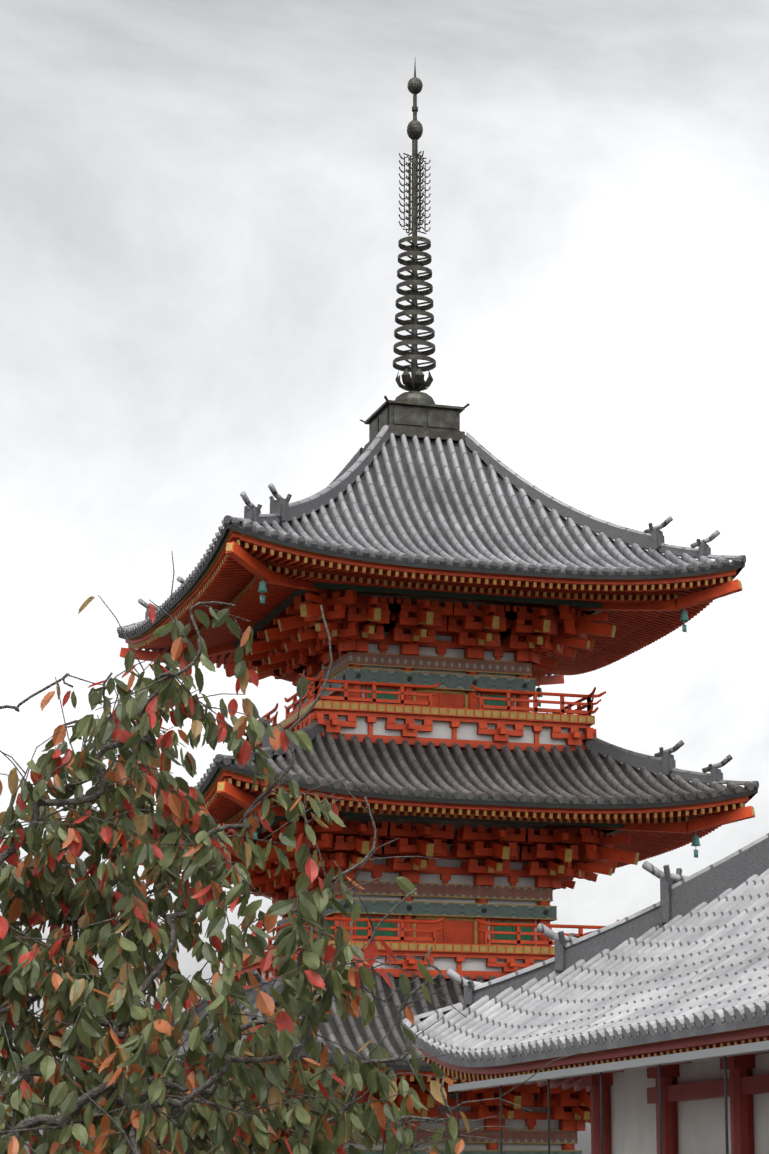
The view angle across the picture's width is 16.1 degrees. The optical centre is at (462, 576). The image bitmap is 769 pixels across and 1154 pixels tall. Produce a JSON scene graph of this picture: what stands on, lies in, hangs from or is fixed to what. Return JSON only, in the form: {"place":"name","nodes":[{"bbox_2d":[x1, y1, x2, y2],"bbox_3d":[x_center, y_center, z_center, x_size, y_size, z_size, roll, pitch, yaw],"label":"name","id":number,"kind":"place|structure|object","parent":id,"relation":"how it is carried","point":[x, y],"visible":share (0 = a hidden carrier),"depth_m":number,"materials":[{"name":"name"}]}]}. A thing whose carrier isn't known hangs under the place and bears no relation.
{"place":"outdoors","nodes":[
{"label":"outdoors","id":0,"kind":"place"},
{"bbox_2d":[0,0,768,1153],"label":"sky","id":1,"kind":"structure","parent":0,"point":[201,231],"materials":[{"name":"white"}]},
{"bbox_2d":[418,1025,768,1153],"bbox_3d":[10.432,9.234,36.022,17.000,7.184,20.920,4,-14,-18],"label":"hall timber walls","id":2,"kind":"structure","parent":0,"point":[705,1094],"depth_m":38.50,"materials":[{"name":"red wood"}]},
{"bbox_2d":[404,868,768,1066],"bbox_3d":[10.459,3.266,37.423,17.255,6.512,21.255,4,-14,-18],"label":"hall roof tiles","id":3,"kind":"object","parent":2,"relation":"on","point":[702,968],"visible":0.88,"depth_m":39.40,"materials":[{"name":"grey tile"}]},
{"bbox_2d":[403,833,768,1022],"bbox_3d":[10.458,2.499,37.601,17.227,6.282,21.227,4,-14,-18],"label":"hall roof ridges","id":4,"kind":"object","parent":3,"relation":"on","point":[681,894],"visible":0.88,"depth_m":42.47,"materials":[{"name":"grey tile"}]},
{"label":"ground","id":5,"kind":"structure","parent":0,"visible":0},
{"bbox_2d":[0,551,581,1153],"bbox_3d":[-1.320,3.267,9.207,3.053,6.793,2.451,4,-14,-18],"label":"cherry tree","id":6,"kind":"object","parent":5,"relation":"on","point":[128,1089],"visible":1,"depth_m":9.35,"materials":[{"name":"green plant"}]},
{"bbox_2d":[108,526,754,1153],"bbox_3d":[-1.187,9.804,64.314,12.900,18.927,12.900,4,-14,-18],"label":"pagoda wooden framework","id":7,"kind":"object","parent":5,"relation":"on","point":[448,658],"visible":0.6,"depth_m":62.43,"materials":[{"name":"red wood"}]},
{"bbox_2d":[157,972,495,1070],"bbox_3d":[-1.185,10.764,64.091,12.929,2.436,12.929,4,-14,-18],"label":"pagoda roof tiles","id":8,"kind":"object","parent":7,"relation":"on","point":[349,1031],"visible":0.04,"depth_m":58.82,"materials":[{"name":"grey tile"}]},
{"bbox_2d":[163,959,297,1036],"bbox_3d":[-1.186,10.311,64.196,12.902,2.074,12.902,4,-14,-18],"label":"pagoda roof ridges","id":9,"kind":"object","parent":8,"relation":"on","point":[276,984],"visible":0.12,"depth_m":58.22,"materials":[{"name":"grey tile"}]},
{"bbox_2d":[117,433,744,639],"bbox_3d":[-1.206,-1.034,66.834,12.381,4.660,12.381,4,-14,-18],"label":"pagoda roof tiles","id":10,"kind":"object","parent":7,"relation":"on","point":[439,502],"visible":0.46,"depth_m":63.28,"materials":[{"name":"grey tile"}]},
{"bbox_2d":[360,62,469,453],"bbox_3d":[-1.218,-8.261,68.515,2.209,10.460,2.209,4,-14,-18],"label":"pagoda finial","id":11,"kind":"object","parent":10,"relation":"on","point":[413,411],"visible":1,"depth_m":67.85,"materials":[{"name":"grey metal"}]},
{"bbox_2d":[117,425,745,632],"bbox_3d":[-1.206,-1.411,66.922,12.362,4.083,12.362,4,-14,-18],"label":"roof ridges","id":12,"kind":"object","parent":10,"relation":"on","point":[283,509],"visible":0.52,"depth_m":63.93,"materials":[{"name":"grey tile"}]},
{"bbox_2d":[165,578,700,1103],"bbox_3d":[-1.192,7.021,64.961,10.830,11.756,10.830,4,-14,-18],"label":"wind bells","id":13,"kind":"object","parent":7,"relation":"attached to","point":[683,618],"visible":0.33,"depth_m":61.74,"materials":[{"name":"metal"}]},
{"bbox_2d":[129,731,757,840],"bbox_3d":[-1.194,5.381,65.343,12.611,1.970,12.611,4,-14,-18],"label":"pagoda roof tiles","id":14,"kind":"object","parent":7,"relation":"on","point":[579,777],"visible":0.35,"depth_m":60.97,"materials":[{"name":"grey tile"}]},
{"bbox_2d":[144,717,758,819],"bbox_3d":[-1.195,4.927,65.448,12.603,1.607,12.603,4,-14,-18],"label":"roof ridges","id":15,"kind":"object","parent":14,"relation":"on","point":[663,761],"visible":0.27,"depth_m":62.27,"materials":[{"name":"grey tile"}]}
]}

